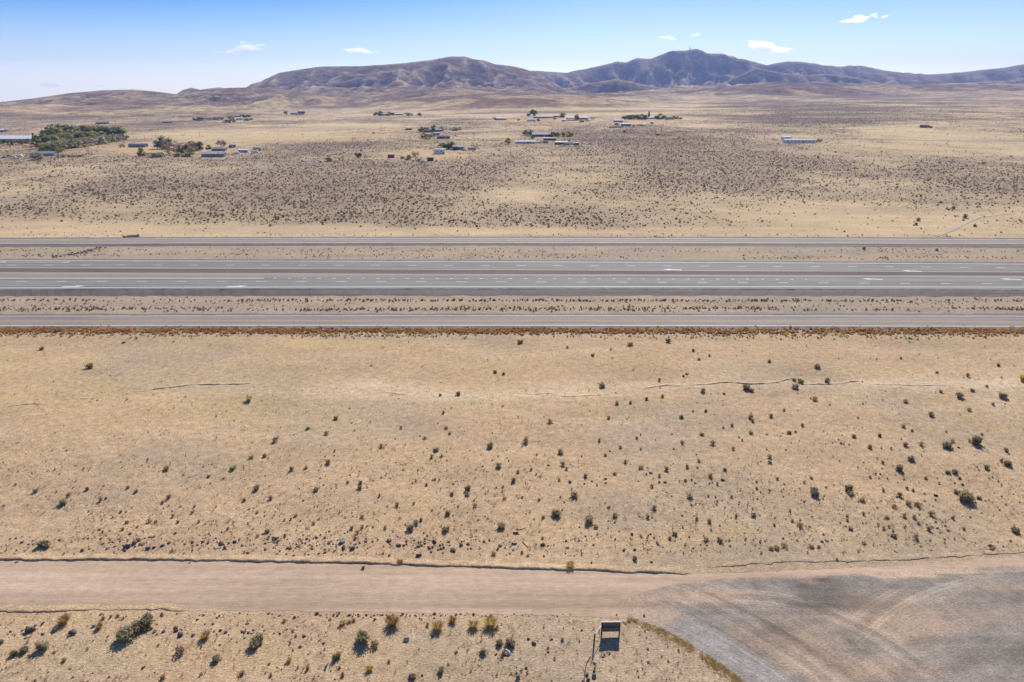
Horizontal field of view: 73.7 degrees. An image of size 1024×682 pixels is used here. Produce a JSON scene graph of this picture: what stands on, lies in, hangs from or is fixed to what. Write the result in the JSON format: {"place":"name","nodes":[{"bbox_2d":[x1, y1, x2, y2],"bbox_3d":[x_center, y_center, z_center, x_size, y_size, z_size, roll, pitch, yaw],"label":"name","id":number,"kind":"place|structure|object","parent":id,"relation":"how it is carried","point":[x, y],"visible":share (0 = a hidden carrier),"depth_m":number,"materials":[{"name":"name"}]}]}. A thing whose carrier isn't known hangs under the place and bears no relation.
{"place":"outdoors","nodes":[
{"label":"outdoors","id":0,"kind":"place"},
{"bbox_2d":[0,161,318,202],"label":"dirt track","id":1,"kind":"structure","parent":0,"point":[153,184],"depth_m":450.83,"materials":[{"name":"soil"}]},
{"bbox_2d":[81,152,333,160],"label":"dirt track","id":2,"kind":"structure","parent":0,"point":[196,159],"depth_m":642.89,"materials":[{"name":"soil"}]},
{"bbox_2d":[320,154,432,160],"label":"dirt track","id":3,"kind":"structure","parent":0,"point":[380,158],"depth_m":630.54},
{"bbox_2d":[0,91,1023,681],"bbox_3d":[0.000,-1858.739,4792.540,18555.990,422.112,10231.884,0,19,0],"label":"ground","id":4,"kind":"structure","parent":0,"point":[272,369],"depth_m":129.61,"materials":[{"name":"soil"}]},
{"bbox_2d":[0,135,38,141],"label":"barn","id":5,"kind":"structure","parent":4,"relation":"on","point":[14,137],"depth_m":893.69,"materials":[{"name":"grey"}]},
{"bbox_2d":[18,645,28,653],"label":"sagebrush","id":6,"kind":"object","parent":4,"relation":"on","point":[24,649],"visible":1,"depth_m":69.36,"materials":[{"name":"green plant"}]},
{"bbox_2d":[5,402,42,406],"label":"wash bank","id":7,"kind":"structure","parent":4,"relation":"on","point":[24,404],"depth_m":125.93,"materials":[{"name":"soil"}]},
{"bbox_2d":[29,151,43,159],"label":"broadleaf tree","id":8,"kind":"object","parent":4,"relation":"on","point":[38,156],"visible":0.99,"depth_m":628.17,"materials":[{"name":"green plant"}]},
{"bbox_2d":[28,139,46,146],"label":"broadleaf tree","id":9,"kind":"object","parent":4,"relation":"on","point":[36,141],"visible":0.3,"depth_m":762.20,"materials":[{"name":"green plant"}]},
{"bbox_2d":[34,639,49,650],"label":"sagebrush","id":10,"kind":"object","parent":4,"relation":"on","point":[41,645],"visible":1,"depth_m":69.58,"materials":[{"name":"green plant"}]},
{"bbox_2d":[35,539,51,547],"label":"sagebrush","id":11,"kind":"object","parent":4,"relation":"on","point":[45,543],"visible":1,"depth_m":85.77,"materials":[{"name":"green plant"}]},
{"bbox_2d":[32,134,55,141],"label":"broadleaf tree","id":12,"kind":"object","parent":4,"relation":"on","point":[36,136],"visible":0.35,"depth_m":804.64,"materials":[{"name":"green plant"}]},
{"bbox_2d":[29,151,59,155],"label":"shed","id":13,"kind":"structure","parent":4,"relation":"on","point":[50,153],"depth_m":673.20,"materials":[{"name":"grey"}]},
{"bbox_2d":[33,129,57,140],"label":"broadleaf tree","id":14,"kind":"object","parent":4,"relation":"on","point":[48,132],"visible":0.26,"depth_m":869.49,"materials":[{"name":"green plant"}]},
{"bbox_2d":[34,140,57,150],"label":"tree","id":15,"kind":"object","parent":4,"relation":"on","point":[40,146],"visible":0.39,"depth_m":734.84,"materials":[{"name":"green plant"}]},
{"bbox_2d":[37,134,61,141],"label":"broadleaf tree","id":16,"kind":"object","parent":4,"relation":"on","point":[50,137],"visible":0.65,"depth_m":805.12,"materials":[{"name":"green plant"}]},
{"bbox_2d":[42,142,64,151],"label":"broadleaf tree","id":17,"kind":"object","parent":4,"relation":"on","point":[52,146],"visible":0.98,"depth_m":716.99,"materials":[{"name":"green plant"}]},
{"bbox_2d":[42,125,68,136],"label":"broadleaf tree","id":18,"kind":"object","parent":4,"relation":"on","point":[57,130],"visible":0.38,"depth_m":893.58,"materials":[{"name":"green plant"}]},
{"bbox_2d":[49,140,69,148],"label":"tree","id":19,"kind":"object","parent":4,"relation":"on","point":[62,143],"visible":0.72,"depth_m":759.17,"materials":[{"name":"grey plant"}]},
{"bbox_2d":[55,611,70,624],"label":"rabbitbrush","id":20,"kind":"object","parent":4,"relation":"on","point":[63,619],"visible":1,"depth_m":73.34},
{"bbox_2d":[61,138,76,147],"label":"tree","id":21,"kind":"object","parent":4,"relation":"on","point":[71,143],"visible":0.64,"depth_m":771.41,"materials":[{"name":"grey plant"}]},
{"bbox_2d":[67,124,83,133],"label":"broadleaf tree","id":22,"kind":"object","parent":4,"relation":"on","point":[79,130],"visible":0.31,"depth_m":936.32,"materials":[{"name":"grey plant"}]},
{"bbox_2d":[67,138,85,147],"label":"tree","id":23,"kind":"object","parent":4,"relation":"on","point":[78,141],"visible":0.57,"depth_m":782.46,"materials":[{"name":"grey plant"}]},
{"bbox_2d":[52,246,106,257],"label":"rubble","id":24,"kind":"object","parent":4,"relation":"on","point":[83,251],"visible":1,"depth_m":250.86,"materials":[{"name":"brown stone"}]},
{"bbox_2d":[76,124,95,131],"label":"broadleaf tree","id":25,"kind":"object","parent":4,"relation":"on","point":[87,128],"visible":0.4,"depth_m":949.84,"materials":[{"name":"green plant"}]},
{"bbox_2d":[78,136,97,145],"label":"tree","id":26,"kind":"object","parent":4,"relation":"on","point":[90,140],"visible":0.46,"depth_m":810.43,"materials":[{"name":"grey plant"}]},
{"bbox_2d":[0,603,198,612],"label":"soil bank","id":27,"kind":"structure","parent":4,"relation":"on","point":[10,608],"depth_m":75.51,"materials":[{"name":"soil"}]},
{"bbox_2d":[93,136,108,144],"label":"tree","id":28,"kind":"object","parent":4,"relation":"on","point":[103,138],"visible":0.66,"depth_m":837.66,"materials":[{"name":"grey plant"}]},
{"bbox_2d":[102,127,125,134],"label":"broadleaf tree","id":29,"kind":"object","parent":4,"relation":"on","point":[111,131],"visible":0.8,"depth_m":966.11,"materials":[{"name":"green plant"}]},
{"bbox_2d":[114,623,134,644],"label":"sagebrush","id":30,"kind":"object","parent":4,"relation":"on","point":[124,634],"visible":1,"depth_m":70.89,"materials":[{"name":"green plant"}]},
{"bbox_2d":[124,618,149,633],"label":"sagebrush","id":31,"kind":"object","parent":4,"relation":"on","point":[137,625],"visible":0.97,"depth_m":72.11,"materials":[{"name":"green plant"}]},
{"bbox_2d":[128,143,148,146],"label":"house","id":32,"kind":"structure","parent":4,"relation":"on","point":[138,145],"depth_m":787.63,"materials":[{"name":"metal"}]},
{"bbox_2d":[139,610,154,627],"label":"sagebrush","id":33,"kind":"object","parent":4,"relation":"on","point":[147,618],"visible":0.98,"depth_m":72.87,"materials":[{"name":"green plant"}]},
{"bbox_2d":[145,152,165,156],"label":"tree","id":34,"kind":"object","parent":4,"relation":"on","point":[155,154],"visible":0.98,"depth_m":657.56,"materials":[{"name":"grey plant"}]},
{"bbox_2d":[152,135,172,147],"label":"broadleaf tree","id":35,"kind":"object","parent":4,"relation":"on","point":[159,143],"visible":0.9,"depth_m":762.32,"materials":[{"name":"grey plant"}]},
{"bbox_2d":[172,643,184,656],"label":"dry shrub","id":36,"kind":"object","parent":4,"relation":"on","point":[178,650],"visible":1,"depth_m":69.19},
{"bbox_2d":[173,150,194,156],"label":"tree","id":37,"kind":"object","parent":4,"relation":"on","point":[178,154],"visible":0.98,"depth_m":662.21,"materials":[{"name":"green plant"}]},
{"bbox_2d":[176,142,197,153],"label":"broadleaf tree","id":38,"kind":"object","parent":4,"relation":"on","point":[187,147],"visible":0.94,"depth_m":689.98,"materials":[{"name":"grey plant"}]},
{"bbox_2d":[138,382,252,391],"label":"wash bank","id":39,"kind":"structure","parent":4,"relation":"on","point":[226,383],"depth_m":134.99,"materials":[{"name":"soil"}]},
{"bbox_2d":[197,629,211,638],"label":"rabbitbrush","id":40,"kind":"object","parent":4,"relation":"on","point":[206,634],"visible":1,"depth_m":71.33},
{"bbox_2d":[201,152,226,156],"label":"mobile home","id":41,"kind":"object","parent":4,"relation":"on","point":[213,154],"visible":0.99,"depth_m":659.00,"materials":[{"name":"teal"}]},
{"bbox_2d":[211,653,222,663],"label":"sagebrush","id":42,"kind":"object","parent":4,"relation":"on","point":[216,657],"visible":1,"depth_m":68.26,"materials":[{"name":"green plant"}]},
{"bbox_2d":[211,147,226,150],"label":"mobile home","id":43,"kind":"object","parent":4,"relation":"on","point":[218,148],"visible":0.99,"depth_m":730.36,"materials":[{"name":"grey"}]},
{"bbox_2d":[247,638,260,650],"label":"sagebrush","id":44,"kind":"object","parent":4,"relation":"on","point":[254,645],"visible":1,"depth_m":69.90,"materials":[{"name":"green plant"}]},
{"bbox_2d":[248,632,263,644],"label":"sagebrush","id":45,"kind":"object","parent":4,"relation":"on","point":[260,636],"visible":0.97,"depth_m":70.58,"materials":[{"name":"green plant"}]},
{"bbox_2d":[0,553,692,574],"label":"soil bank","id":46,"kind":"structure","parent":4,"relation":"on","point":[350,560],"depth_m":83.13,"materials":[{"name":"soil"}]},
{"bbox_2d":[355,627,372,644],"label":"sagebrush","id":47,"kind":"object","parent":4,"relation":"on","point":[363,637],"visible":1,"depth_m":70.42,"materials":[{"name":"green plant"}]},
{"bbox_2d":[383,614,401,626],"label":"rabbitbrush","id":48,"kind":"object","parent":4,"relation":"on","point":[391,621],"visible":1,"depth_m":73.04,"materials":[{"name":"plant"}]},
{"bbox_2d":[431,620,444,630],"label":"rabbitbrush","id":49,"kind":"object","parent":4,"relation":"on","point":[436,625],"visible":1,"depth_m":72.51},
{"bbox_2d":[433,149,445,153],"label":"workshop","id":50,"kind":"structure","parent":4,"relation":"on","point":[439,151],"depth_m":674.85,"materials":[{"name":"white paint"}]},
{"bbox_2d":[0,530,885,639],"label":"stone litter","id":51,"kind":"object","parent":4,"relation":"on","point":[134,542],"visible":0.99,"depth_m":85.91,"materials":[{"name":"stone"}]},
{"bbox_2d":[465,620,479,629],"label":"rabbitbrush","id":52,"kind":"object","parent":4,"relation":"on","point":[472,624],"visible":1,"depth_m":72.74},
{"bbox_2d":[482,614,498,628],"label":"rabbitbrush","id":53,"kind":"object","parent":4,"relation":"on","point":[490,621],"visible":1,"depth_m":72.91,"materials":[{"name":"plant"}]},
{"bbox_2d":[13,232,995,237],"bbox_3d":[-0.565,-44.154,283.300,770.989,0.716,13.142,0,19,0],"label":"verge weeds","id":54,"kind":"object","parent":4,"relation":"on","point":[529,234],"visible":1,"depth_m":283.20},
{"bbox_2d":[2,252,1011,259],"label":"verge weeds","id":55,"kind":"object","parent":4,"relation":"on","point":[517,256],"visible":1,"depth_m":244.81,"materials":[{"name":"plant"}]},
{"bbox_2d":[0,331,1018,339],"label":"roadside weeds","id":56,"kind":"object","parent":4,"relation":"on","point":[419,334],"visible":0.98,"depth_m":162.60,"materials":[{"name":"plant"}]},
{"bbox_2d":[1,338,1019,681],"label":"weeds","id":57,"kind":"object","parent":4,"relation":"on","point":[467,512],"visible":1,"depth_m":91.68,"materials":[{"name":"plant"}]},
{"bbox_2d":[505,637,515,647],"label":"sagebrush","id":58,"kind":"object","parent":4,"relation":"on","point":[510,642],"visible":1,"depth_m":70.14,"materials":[{"name":"green plant"}]},
{"bbox_2d":[12,333,1009,338],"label":"wire fence","id":59,"kind":"object","parent":4,"relation":"on","point":[415,336],"visible":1,"depth_m":161.02,"materials":[{"name":"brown metal"}]},
{"bbox_2d":[0,297,1022,302],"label":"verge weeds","id":60,"kind":"object","parent":4,"relation":"on","point":[557,299],"visible":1,"depth_m":191.15,"materials":[{"name":"plant"}]},
{"bbox_2d":[0,135,1023,236],"bbox_3d":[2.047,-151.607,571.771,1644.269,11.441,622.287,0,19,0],"label":"scrubland","id":61,"kind":"structure","parent":4,"relation":"on","point":[328,184],"depth_m":471.86,"materials":[{"name":"plant"}]},
{"bbox_2d":[0,324,1023,334],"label":"roadside weeds","id":62,"kind":"object","parent":4,"relation":"on","point":[522,330],"visible":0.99,"depth_m":165.56,"materials":[{"name":"plant"}]},
{"bbox_2d":[0,100,1023,143],"bbox_3d":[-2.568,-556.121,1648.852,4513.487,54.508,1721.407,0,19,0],"label":"distant scrubland","id":63,"kind":"structure","parent":4,"relation":"on","point":[837,117],"depth_m":1344.74,"materials":[{"name":"plant"}]},
{"bbox_2d":[0,342,1023,681],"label":"stones","id":64,"kind":"object","parent":4,"relation":"on","point":[496,530],"visible":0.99,"depth_m":90.39,"materials":[{"name":"stone"}]},
{"bbox_2d":[0,296,1023,311],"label":"verge weeds","id":65,"kind":"object","parent":4,"relation":"on","point":[465,308],"visible":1,"depth_m":183.27,"materials":[{"name":"plant"}]},
{"bbox_2d":[0,260,1023,272],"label":"highway","id":66,"kind":"structure","parent":4,"relation":"on","point":[559,265],"depth_m":228.20,"materials":[{"name":"asphalt"}]},
{"bbox_2d":[0,267,950,271],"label":"lane marking","id":67,"kind":"object","parent":66,"relation":"on","point":[478,269],"visible":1,"depth_m":222.75,"materials":[{"name":"white paint"}]},
{"bbox_2d":[393,261,928,263],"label":"lane marking","id":68,"kind":"object","parent":66,"relation":"on","point":[674,262],"visible":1,"depth_m":232.35,"materials":[{"name":"white paint"}]},
{"bbox_2d":[0,268,1023,275],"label":"median","id":69,"kind":"object","parent":4,"relation":"on","point":[472,271],"visible":1,"depth_m":220.46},
{"bbox_2d":[0,243,1023,247],"bbox_3d":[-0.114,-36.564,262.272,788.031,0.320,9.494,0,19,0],"label":"road shoulder","id":70,"kind":"object","parent":4,"relation":"on","point":[617,244],"visible":1,"depth_m":264.17},
{"bbox_2d":[0,259,1023,262],"bbox_3d":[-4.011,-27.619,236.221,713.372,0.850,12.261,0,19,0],"label":"road shoulder","id":71,"kind":"object","parent":4,"relation":"on","point":[528,260],"visible":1,"depth_m":237.34},
{"bbox_2d":[0,236,1023,238],"bbox_3d":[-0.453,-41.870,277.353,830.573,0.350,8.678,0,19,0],"label":"road shoulder","id":72,"kind":"object","parent":4,"relation":"on","point":[508,237],"visible":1,"depth_m":277.99},
{"bbox_2d":[3,245,1022,253],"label":"verge weeds","id":73,"kind":"object","parent":4,"relation":"on","point":[514,251],"visible":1,"depth_m":254.37,"materials":[{"name":"plant"}]},
{"bbox_2d":[516,140,535,143],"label":"mobile home","id":74,"kind":"object","parent":4,"relation":"on","point":[526,142],"visible":0.98,"depth_m":792.08,"materials":[{"name":"white paint"}]},
{"bbox_2d":[532,132,550,136],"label":"house","id":75,"kind":"structure","parent":4,"relation":"on","point":[540,134],"depth_m":918.31,"materials":[{"name":"white"}]},
{"bbox_2d":[550,509,562,516],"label":"sagebrush","id":76,"kind":"object","parent":4,"relation":"on","point":[554,513],"visible":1,"depth_m":92.41,"materials":[{"name":"green plant"}]},
{"bbox_2d":[558,393,600,396],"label":"wash bank","id":77,"kind":"structure","parent":4,"relation":"on","point":[580,395],"depth_m":130.18,"materials":[{"name":"soil"}]},
{"bbox_2d":[584,513,593,523],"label":"sagebrush","id":78,"kind":"object","parent":4,"relation":"on","point":[588,519],"visible":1,"depth_m":90.63,"materials":[{"name":"green plant"}]},
{"bbox_2d":[601,621,620,634],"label":"sign board","id":79,"kind":"object","parent":4,"relation":"on","point":[610,626],"visible":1,"depth_m":71.43,"materials":[{"name":"black paint"}]},
{"bbox_2d":[640,383,684,388],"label":"wash bank","id":80,"kind":"structure","parent":4,"relation":"on","point":[657,385],"depth_m":134.69,"materials":[{"name":"soil"}]},
{"bbox_2d":[618,616,745,681],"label":"edge weeds","id":81,"kind":"object","parent":4,"relation":"on","point":[711,661],"visible":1,"depth_m":69.29,"materials":[{"name":"plant"}]},
{"bbox_2d":[691,377,801,384],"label":"wash bank","id":82,"kind":"structure","parent":4,"relation":"on","point":[777,381],"depth_m":135.86,"materials":[{"name":"soil"}]},
{"bbox_2d":[782,138,815,142],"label":"mobile home","id":83,"kind":"object","parent":4,"relation":"on","point":[805,140],"visible":1,"depth_m":765.10,"materials":[{"name":"white paint"}]},
{"bbox_2d":[802,379,863,384],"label":"wash bank","id":84,"kind":"structure","parent":4,"relation":"on","point":[847,381],"depth_m":135.96,"materials":[{"name":"soil"}]},
{"bbox_2d":[705,548,1023,566],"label":"soil bank","id":85,"kind":"structure","parent":4,"relation":"on","point":[847,559],"depth_m":83.67,"materials":[{"name":"soil"}]},
{"bbox_2d":[872,383,942,385],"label":"wash bank","id":86,"kind":"structure","parent":4,"relation":"on","point":[909,384],"depth_m":135.08,"materials":[{"name":"soil"}]},
{"bbox_2d":[942,441,953,449],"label":"sagebrush","id":87,"kind":"object","parent":4,"relation":"on","point":[947,445],"visible":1,"depth_m":110.21,"materials":[{"name":"green plant"}]},
{"bbox_2d":[956,488,976,502],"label":"sagebrush","id":88,"kind":"object","parent":4,"relation":"on","point":[965,495],"visible":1,"depth_m":96.00,"materials":[{"name":"green plant"}]},
{"bbox_2d":[967,436,983,444],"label":"sagebrush","id":89,"kind":"object","parent":4,"relation":"on","point":[976,440],"visible":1,"depth_m":111.42,"materials":[{"name":"green plant"}]},
{"bbox_2d":[0,49,1023,114],"bbox_3d":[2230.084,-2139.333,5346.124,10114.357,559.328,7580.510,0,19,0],"label":"hills","id":90,"kind":"structure","parent":0,"point":[452,83],"depth_m":4614.22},
{"bbox_2d":[0,556,1023,618],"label":"dirt road","id":91,"kind":"structure","parent":0,"point":[234,585],"depth_m":79.02,"materials":[{"name":"soil"}]},
{"bbox_2d":[0,274,1023,289],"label":"highway","id":92,"kind":"structure","parent":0,"point":[165,281],"depth_m":206.94,"materials":[{"name":"asphalt"}]},
{"bbox_2d":[40,287,163,287],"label":"lane marking","id":93,"kind":"object","parent":92,"relation":"on","point":[101,287],"visible":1,"depth_m":201.36,"materials":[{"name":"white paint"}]},
{"bbox_2d":[296,281,984,283],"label":"lane marking","id":94,"kind":"object","parent":92,"relation":"on","point":[700,282],"visible":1,"depth_m":208.02,"materials":[{"name":"white paint"}]},
{"bbox_2d":[558,275,881,276],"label":"lane marking","id":95,"kind":"object","parent":92,"relation":"on","point":[627,275],"visible":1,"depth_m":215.13,"materials":[{"name":"white paint"}]},
{"bbox_2d":[0,315,1023,326],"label":"frontage road","id":96,"kind":"structure","parent":0,"point":[899,320],"depth_m":172.91,"materials":[{"name":"asphalt"}]},
{"bbox_2d":[0,325,1021,326],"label":"lane marking","id":97,"kind":"object","parent":96,"relation":"on","point":[563,325],"visible":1,"depth_m":169.02,"materials":[{"name":"white paint"}]},
{"bbox_2d":[104,320,1023,321],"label":"lane marking","id":98,"kind":"object","parent":96,"relation":"on","point":[404,320],"visible":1,"depth_m":172.86,"materials":[{"name":"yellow paint"}]},
{"bbox_2d":[0,288,1023,296],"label":"road shoulder","id":99,"kind":"object","parent":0,"point":[538,292],"visible":1,"depth_m":197.78},
{"bbox_2d":[0,238,1023,243],"bbox_3d":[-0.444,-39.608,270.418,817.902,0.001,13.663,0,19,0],"label":"frontage road","id":100,"kind":"structure","parent":0,"point":[400,240],"depth_m":271.40,"materials":[{"name":"asphalt"}]},
{"bbox_2d":[186,240,953,241],"bbox_3d":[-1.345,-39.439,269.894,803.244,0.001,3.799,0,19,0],"label":"lane marking","id":101,"kind":"object","parent":100,"relation":"on","point":[508,240],"visible":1,"depth_m":271.32,"materials":[{"name":"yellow paint"}]},
{"bbox_2d":[269,238,997,239],"bbox_3d":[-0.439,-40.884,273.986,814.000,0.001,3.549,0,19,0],"label":"lane marking","id":102,"kind":"object","parent":100,"relation":"on","point":[605,238],"visible":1,"depth_m":275.24,"materials":[{"name":"white paint"}]},
{"bbox_2d":[401,242,1023,243],"bbox_3d":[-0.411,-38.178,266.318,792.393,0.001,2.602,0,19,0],"label":"lane marking","id":103,"kind":"object","parent":100,"relation":"on","point":[544,242],"visible":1,"depth_m":267.51,"materials":[{"name":"white paint"}]},
{"bbox_2d":[0,313,1023,315],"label":"road shoulder","id":104,"kind":"object","parent":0,"point":[537,314],"visible":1,"depth_m":178.26},
{"bbox_2d":[0,326,1023,330],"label":"road shoulder","id":105,"kind":"object","parent":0,"point":[484,327],"visible":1,"depth_m":167.87},
{"bbox_2d":[0,272,1023,276],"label":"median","id":106,"kind":"object","parent":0,"point":[433,274],"visible":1,"depth_m":217.97,"materials":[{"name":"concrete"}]},
{"bbox_2d":[0,0,1023,101],"label":"sky","id":107,"kind":"structure","parent":0,"point":[48,47],"materials":[{"name":"blue"}]},
{"bbox_2d":[615,565,1023,681],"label":"gravel lot","id":108,"kind":"structure","parent":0,"point":[959,624],"depth_m":73.27,"materials":[{"name":"gravel"}]},
{"bbox_2d":[911,159,1023,164],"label":"dirt track","id":109,"kind":"structure","parent":0,"point":[965,161],"depth_m":579.15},
{"bbox_2d":[935,213,1015,235],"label":"dirt track","id":110,"kind":"structure","parent":0,"point":[958,225],"depth_m":310.10,"materials":[{"name":"soil"}]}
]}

